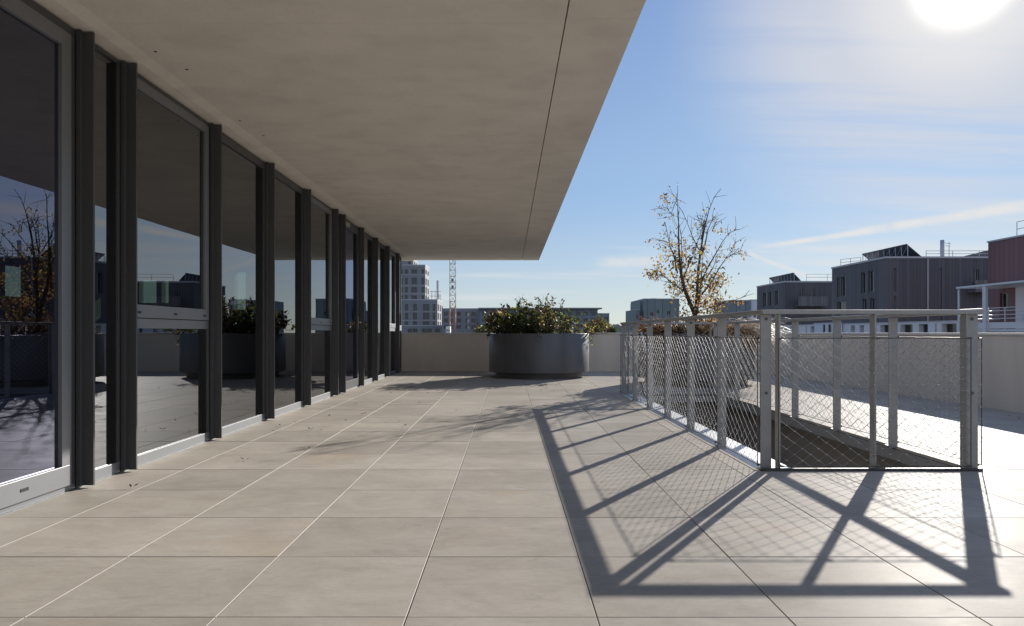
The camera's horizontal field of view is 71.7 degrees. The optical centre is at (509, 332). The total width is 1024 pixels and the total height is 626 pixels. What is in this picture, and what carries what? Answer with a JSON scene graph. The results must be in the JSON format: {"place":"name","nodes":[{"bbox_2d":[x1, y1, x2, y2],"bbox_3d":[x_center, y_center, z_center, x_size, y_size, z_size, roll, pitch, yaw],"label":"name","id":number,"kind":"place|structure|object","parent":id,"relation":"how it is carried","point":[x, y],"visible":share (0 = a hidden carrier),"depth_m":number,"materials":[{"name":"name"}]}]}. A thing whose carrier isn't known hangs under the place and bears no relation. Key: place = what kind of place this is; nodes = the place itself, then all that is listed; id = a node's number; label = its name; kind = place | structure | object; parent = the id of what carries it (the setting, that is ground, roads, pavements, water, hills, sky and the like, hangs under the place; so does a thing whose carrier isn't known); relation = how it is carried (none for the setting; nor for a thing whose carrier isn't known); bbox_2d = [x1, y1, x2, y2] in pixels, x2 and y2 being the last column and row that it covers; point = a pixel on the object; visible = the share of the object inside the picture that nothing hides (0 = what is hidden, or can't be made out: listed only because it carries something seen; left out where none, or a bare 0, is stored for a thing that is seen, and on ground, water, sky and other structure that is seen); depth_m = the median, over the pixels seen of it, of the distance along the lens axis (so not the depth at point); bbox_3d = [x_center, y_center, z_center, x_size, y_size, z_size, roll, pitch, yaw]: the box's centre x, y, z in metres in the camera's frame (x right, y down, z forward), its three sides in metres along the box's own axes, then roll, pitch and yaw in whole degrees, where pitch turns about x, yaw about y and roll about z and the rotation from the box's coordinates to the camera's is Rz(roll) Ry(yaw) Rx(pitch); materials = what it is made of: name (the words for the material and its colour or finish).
{"place":"outdoors","nodes":[
{"label":"outdoors","id":0,"kind":"place"},
{"bbox_2d":[402,260,442,332],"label":"tower block","id":1,"kind":"structure","parent":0,"point":[421,312],"depth_m":243.40,"materials":[{"name":"white concrete"}]},
{"bbox_2d":[412,278,416,284],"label":"window","id":2,"kind":"structure","parent":1,"relation":"in","point":[414,280],"depth_m":245.40,"materials":[{"name":"grey glass"}]},
{"bbox_2d":[412,287,416,292],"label":"window","id":3,"kind":"structure","parent":1,"relation":"in","point":[414,289],"depth_m":245.40,"materials":[{"name":"grey glass"}]},
{"bbox_2d":[423,304,428,310],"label":"window","id":4,"kind":"structure","parent":1,"relation":"in","point":[425,306],"depth_m":243.37,"materials":[{"name":"grey glass"}]},
{"bbox_2d":[423,313,428,318],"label":"window","id":5,"kind":"structure","parent":1,"relation":"in","point":[425,315],"depth_m":243.37,"materials":[{"name":"grey glass"}]},
{"bbox_2d":[430,280,440,300],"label":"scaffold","id":6,"kind":"object","parent":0,"point":[437,291],"visible":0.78,"depth_m":253.68,"materials":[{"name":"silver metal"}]},
{"bbox_2d":[446,326,450,332],"bbox_3d":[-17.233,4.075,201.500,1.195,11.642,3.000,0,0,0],"label":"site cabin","id":7,"kind":"object","parent":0,"point":[448,329],"visible":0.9,"depth_m":200.02,"materials":[{"name":"white"}]},
{"bbox_2d":[441,308,478,332],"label":"housing block","id":8,"kind":"structure","parent":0,"point":[467,319],"depth_m":230.00,"materials":[{"name":"grey concrete"}]},
{"bbox_2d":[0,371,1023,625],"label":"terrace floor","id":9,"kind":"structure","parent":0,"point":[476,499],"depth_m":3.29,"materials":[{"name":"tile"}]},
{"bbox_2d":[0,0,645,515],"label":"glass pavilion","id":10,"kind":"structure","parent":9,"relation":"on","point":[218,218],"depth_m":4.98,"materials":[{"name":"concrete"}]},
{"bbox_2d":[0,0,74,514],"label":"door","id":11,"kind":"structure","parent":10,"relation":"in","point":[37,48],"depth_m":3.74,"materials":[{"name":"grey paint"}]},
{"bbox_2d":[75,34,119,485],"bbox_3d":[-2.514,-0.422,4.325,0.052,2.628,0.413,0,0,0],"label":"window","id":12,"kind":"structure","parent":10,"relation":"in","point":[107,68],"depth_m":4.40,"materials":[{"name":"glass"}]},
{"bbox_2d":[120,65,208,469],"bbox_3d":[-2.507,-0.422,5.237,0.066,2.628,1.296,0,0,0],"label":"window","id":13,"kind":"structure","parent":10,"relation":"in","point":[173,141],"depth_m":5.23,"materials":[{"name":"glass"}]},
{"bbox_2d":[209,126,264,438],"bbox_3d":[-2.512,-0.422,6.584,0.056,2.628,1.283,0,0,0],"label":"window","id":14,"kind":"structure","parent":10,"relation":"in","point":[243,173],"depth_m":6.64,"materials":[{"name":"glass"}]},
{"bbox_2d":[275,170,302,415],"bbox_3d":[-2.512,-0.422,7.923,0.056,2.628,1.283,0,0,0],"label":"window","id":15,"kind":"structure","parent":10,"relation":"in","point":[288,195],"depth_m":8.04,"materials":[{"name":"glass"}]},
{"bbox_2d":[311,195,331,402],"bbox_3d":[-2.507,-0.422,9.284,0.066,2.628,1.323,0,0,0],"label":"window","id":16,"kind":"structure","parent":10,"relation":"in","point":[321,214],"depth_m":9.43,"materials":[{"name":"glass"}]},
{"bbox_2d":[339,215,361,392],"bbox_3d":[-2.476,-0.422,11.084,0.128,2.628,1.263,0,0,0],"label":"door","id":17,"kind":"structure","parent":10,"relation":"in","point":[352,231],"depth_m":11.23,"materials":[{"name":"grey paint"}]},
{"bbox_2d":[364,232,372,383],"bbox_3d":[-2.512,-0.422,12.369,0.056,2.628,1.193,0,0,0],"label":"window","id":18,"kind":"structure","parent":10,"relation":"in","point":[368,240],"depth_m":12.61,"materials":[{"name":"glass"}]},
{"bbox_2d":[378,241,384,378],"bbox_3d":[-2.512,-0.422,13.629,0.056,2.628,1.213,0,0,0],"label":"window","id":19,"kind":"structure","parent":10,"relation":"in","point":[381,248],"depth_m":13.90,"materials":[{"name":"glass"}]},
{"bbox_2d":[390,250,395,374],"bbox_3d":[-2.507,-0.422,14.918,0.066,2.628,1.253,0,0,0],"label":"window","id":20,"kind":"structure","parent":10,"relation":"in","point":[392,255],"depth_m":15.21,"materials":[{"name":"glass"}]},
{"bbox_2d":[400,257,401,370],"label":"window","id":21,"kind":"structure","parent":10,"relation":"in","point":[400,257],"depth_m":16.33,"materials":[{"name":"glass"}]},
{"bbox_2d":[401,333,644,370],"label":"parapet wall","id":22,"kind":"structure","parent":9,"relation":"on","point":[445,351],"depth_m":16.40,"materials":[{"name":"grey concrete"}]},
{"bbox_2d":[489,333,588,378],"bbox_3d":[0.605,0.457,14.430,2.026,0.877,2.026,0,0,0],"label":"round planter","id":23,"kind":"object","parent":9,"relation":"on","point":[536,356],"visible":0.97,"depth_m":13.56,"materials":[{"name":"metal"}]},
{"bbox_2d":[476,303,518,338],"bbox_3d":[-0.165,-0.203,14.280,1.061,0.776,0.906,0,0,0],"label":"shrub","id":24,"kind":"object","parent":23,"relation":"in","point":[492,323],"visible":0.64,"depth_m":14.11,"materials":[{"name":"green plant"}]},
{"bbox_2d":[497,298,554,332],"bbox_3d":[0.319,-0.239,14.107,1.156,0.920,0.902,0,0,0],"label":"shrub","id":25,"kind":"object","parent":23,"relation":"in","point":[522,325],"visible":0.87,"depth_m":14.01,"materials":[{"name":"green plant"}]},
{"bbox_2d":[516,293,564,329],"bbox_3d":[0.616,-0.367,14.388,0.996,0.905,0.854,0,0,14],"label":"shrub","id":26,"kind":"object","parent":23,"relation":"in","point":[541,308],"visible":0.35,"depth_m":14.39,"materials":[{"name":"green plant"}]},
{"bbox_2d":[528,307,585,337],"bbox_3d":[0.911,-0.177,13.816,1.204,0.623,1.171,0,0,0],"label":"shrub","id":27,"kind":"object","parent":23,"relation":"in","point":[544,326],"visible":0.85,"depth_m":13.71,"materials":[{"name":"green plant"}]},
{"bbox_2d":[548,307,574,332],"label":"shrub","id":28,"kind":"object","parent":23,"relation":"on","point":[562,315],"visible":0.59,"depth_m":14.18,"materials":[{"name":"green plant"}]},
{"bbox_2d":[565,314,610,344],"bbox_3d":[1.535,-0.070,14.307,0.998,0.673,0.736,0,0,-12],"label":"shrub","id":29,"kind":"object","parent":23,"relation":"in","point":[588,328],"visible":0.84,"depth_m":14.21,"materials":[{"name":"green plant"}]},
{"bbox_2d":[640,332,654,387],"bbox_3d":[2.276,0.444,11.672,0.040,0.908,0.327,0,0,-33],"label":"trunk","id":30,"kind":"object","parent":9,"relation":"on","point":[646,353],"visible":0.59,"depth_m":11.70,"materials":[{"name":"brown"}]},
{"bbox_2d":[638,334,755,386],"bbox_3d":[3.270,0.457,12.450,2.026,0.877,2.026,0,0,33],"label":"round planter","id":31,"kind":"object","parent":9,"relation":"on","point":[677,371],"visible":0.29,"depth_m":11.60,"materials":[{"name":"metal"}]},
{"bbox_2d":[629,316,661,338],"bbox_3d":[2.496,-0.083,12.245,0.876,0.434,0.706,0,0,39],"label":"shrub","id":32,"kind":"object","parent":31,"relation":"in","point":[643,326],"visible":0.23,"depth_m":12.29,"materials":[{"name":"brown plant"}]},
{"bbox_2d":[638,312,700,337],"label":"dry grass","id":33,"kind":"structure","parent":31,"relation":"in","point":[676,329],"depth_m":11.82,"materials":[{"name":"brown plant"}]},
{"bbox_2d":[661,303,703,326],"bbox_3d":[3.034,-0.183,12.127,0.565,0.636,0.758,0,0,40],"label":"shrub","id":34,"kind":"object","parent":31,"relation":"in","point":[697,311],"visible":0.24,"depth_m":12.09,"materials":[{"name":"brown plant"}]},
{"bbox_2d":[642,182,754,324],"bbox_3d":[3.305,-1.222,12.400,1.874,2.647,1.715,0,0,0],"label":"tree","id":35,"kind":"object","parent":31,"relation":"in","point":[699,293],"visible":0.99,"depth_m":12.36,"materials":[{"name":"brown plant"}]},
{"bbox_2d":[692,307,730,325],"bbox_3d":[3.554,-0.136,12.697,0.805,0.727,0.848,0,0,32],"label":"shrub","id":36,"kind":"object","parent":31,"relation":"in","point":[712,319],"visible":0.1,"depth_m":12.57,"materials":[{"name":"brown plant"}]},
{"bbox_2d":[672,312,755,340],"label":"dry grass","id":37,"kind":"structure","parent":31,"relation":"in","point":[704,328],"depth_m":11.54,"materials":[{"name":"brown plant"}]},
{"bbox_2d":[708,315,790,350],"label":"dry grass","id":38,"kind":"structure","parent":31,"relation":"in","point":[750,328],"depth_m":11.54,"materials":[{"name":"brown plant"}]},
{"bbox_2d":[622,394,789,469],"bbox_3d":[2.347,0.909,7.527,1.406,0.014,5.845,0,0,0],"label":"edging","id":39,"kind":"object","parent":9,"relation":"on","point":[742,450],"visible":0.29,"depth_m":6.06,"materials":[{"name":"concrete"}]},
{"bbox_2d":[642,396,954,467],"bbox_3d":[2.462,2.509,7.500,1.375,3.174,5.800,0,0,0],"label":"light well shaft","id":40,"kind":"object","parent":9,"relation":"in","point":[826,448],"visible":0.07,"depth_m":7.61,"materials":[{"name":"grey concrete"}]},
{"bbox_2d":[620,310,983,470],"bbox_3d":[2.360,0.386,7.527,1.462,1.068,5.899,0,0,0],"label":"guardrail","id":41,"kind":"object","parent":9,"relation":"on","point":[968,391],"visible":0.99,"depth_m":5.25,"materials":[{"name":"metal"}]},
{"bbox_2d":[478,308,608,332],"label":"office slab","id":42,"kind":"structure","parent":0,"point":[590,313],"depth_m":225.00,"materials":[{"name":"stone"}]},
{"bbox_2d":[613,324,620,332],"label":"distant house","id":43,"kind":"structure","parent":0,"point":[618,326],"depth_m":300.00,"materials":[{"name":"stone"}]},
{"bbox_2d":[625,298,679,332],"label":"clad building","id":44,"kind":"structure","parent":0,"point":[644,308],"depth_m":150.00,"materials":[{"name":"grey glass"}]},
{"bbox_2d":[418,0,1023,326],"label":"sky","id":45,"kind":"structure","parent":0,"point":[831,131],"materials":[{"name":"blue"}]},
{"bbox_2d":[714,299,756,324],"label":"office block","id":46,"kind":"structure","parent":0,"point":[750,305],"depth_m":170.00,"materials":[{"name":"concrete"}]},
{"bbox_2d":[756,273,831,330],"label":"apartment building","id":47,"kind":"structure","parent":0,"point":[791,291],"depth_m":89.80,"materials":[{"name":"grey concrete"}]},
{"bbox_2d":[764,293,766,306],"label":"window","id":48,"kind":"structure","parent":47,"relation":"in","point":[765,294],"depth_m":97.02,"materials":[{"name":"grey glass"}]},
{"bbox_2d":[769,292,771,305],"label":"window","id":49,"kind":"structure","parent":47,"relation":"in","point":[770,293],"depth_m":95.14,"materials":[{"name":"grey glass"}]},
{"bbox_2d":[640,395,956,467],"bbox_3d":[1.607,0.922,4.700,8.185,0.001,23.400,0,0,0],"label":"terrace base","id":50,"kind":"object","parent":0,"point":[797,419],"depth_m":7.35,"materials":[{"name":"grey concrete"}]},
{"bbox_2d":[773,320,981,335],"bbox_3d":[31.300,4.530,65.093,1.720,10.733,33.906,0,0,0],"label":"row building","id":51,"kind":"structure","parent":0,"point":[949,326],"depth_m":55.24,"materials":[{"name":"white glass"}]},
{"bbox_2d":[884,325,887,332],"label":"window","id":52,"kind":"structure","parent":51,"relation":"in","point":[885,326],"depth_m":58.04,"materials":[{"name":"black glass"}]},
{"bbox_2d":[905,324,912,332],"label":"window","id":53,"kind":"structure","parent":51,"relation":"in","point":[908,327],"depth_m":54.70,"materials":[{"name":"grey glass"}]},
{"bbox_2d":[923,324,927,332],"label":"window","id":54,"kind":"structure","parent":51,"relation":"in","point":[925,326],"depth_m":52.59,"materials":[{"name":"black glass"}]},
{"bbox_2d":[946,323,956,332],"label":"window","id":55,"kind":"structure","parent":51,"relation":"in","point":[950,328],"depth_m":49.49,"materials":[{"name":"grey glass"}]},
{"bbox_2d":[831,240,987,335],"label":"apartment building","id":56,"kind":"structure","parent":0,"point":[904,277],"depth_m":60.75,"materials":[{"name":"grey metal"}]},
{"bbox_2d":[838,277,839,296],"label":"window","id":57,"kind":"structure","parent":56,"relation":"in","point":[839,277],"depth_m":69.71,"materials":[{"name":"black glass"}]},
{"bbox_2d":[838,301,845,315],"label":"window","id":58,"kind":"structure","parent":56,"relation":"in","point":[841,305],"depth_m":69.08,"materials":[{"name":"grey glass"}]},
{"bbox_2d":[842,277,845,295],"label":"window","id":59,"kind":"structure","parent":56,"relation":"in","point":[843,278],"depth_m":68.77,"materials":[{"name":"grey glass"}]},
{"bbox_2d":[863,272,865,292],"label":"window","id":60,"kind":"structure","parent":56,"relation":"in","point":[864,273],"depth_m":64.80,"materials":[{"name":"grey glass"}]},
{"bbox_2d":[870,271,873,291],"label":"window","id":61,"kind":"structure","parent":56,"relation":"in","point":[871,272],"depth_m":63.44,"materials":[{"name":"grey glass"}]},
{"bbox_2d":[893,268,894,291],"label":"window","id":62,"kind":"structure","parent":56,"relation":"in","point":[893,268],"depth_m":60.89,"materials":[{"name":"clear glass"}]},
{"bbox_2d":[939,268,940,320],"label":"window","id":63,"kind":"structure","parent":56,"relation":"in","point":[939,268],"depth_m":60.89,"materials":[{"name":"glass"}]},
{"bbox_2d":[973,270,977,284],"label":"window","id":64,"kind":"structure","parent":56,"relation":"in","point":[975,272],"depth_m":60.95,"materials":[{"name":"grey glass"}]},
{"bbox_2d":[956,220,1023,335],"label":"apartment building","id":65,"kind":"structure","parent":0,"point":[1003,298],"depth_m":45.61,"materials":[{"name":"red glass"}]},
{"bbox_2d":[1002,293,1007,308],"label":"window","id":66,"kind":"structure","parent":65,"relation":"in","point":[1004,295],"depth_m":46.59,"materials":[{"name":"black glass"}]},
{"label":"ground","id":67,"kind":"structure","parent":0,"visible":0},
{"bbox_2d":[449,260,455,332],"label":"tower crane","id":68,"kind":"object","parent":67,"relation":"on","point":[451,280],"visible":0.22,"depth_m":211.91,"materials":[{"name":"grey"}]},
{"bbox_2d":[473,323,495,332],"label":"street tree","id":69,"kind":"object","parent":67,"relation":"on","point":[480,330],"visible":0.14,"depth_m":62.27,"materials":[{"name":"green plant"}]},
{"bbox_2d":[588,317,610,332],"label":"street tree","id":70,"kind":"object","parent":67,"relation":"on","point":[600,322],"visible":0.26,"depth_m":57.68,"materials":[{"name":"green plant"}]},
{"bbox_2d":[604,322,618,332],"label":"street tree","id":71,"kind":"object","parent":67,"relation":"on","point":[613,329],"visible":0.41,"depth_m":63.74,"materials":[{"name":"green plant"}]},
{"bbox_2d":[814,322,842,334],"bbox_3d":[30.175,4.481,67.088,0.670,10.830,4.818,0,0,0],"label":"annex","id":72,"kind":"object","parent":67,"relation":"on","point":[823,327],"visible":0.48,"depth_m":67.45,"materials":[{"name":"white"}]},
{"bbox_2d":[756,333,1023,467],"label":"parapet wall","id":73,"kind":"structure","parent":67,"relation":"on","point":[1002,371],"depth_m":9.63,"materials":[{"name":"grey concrete"}]}
]}

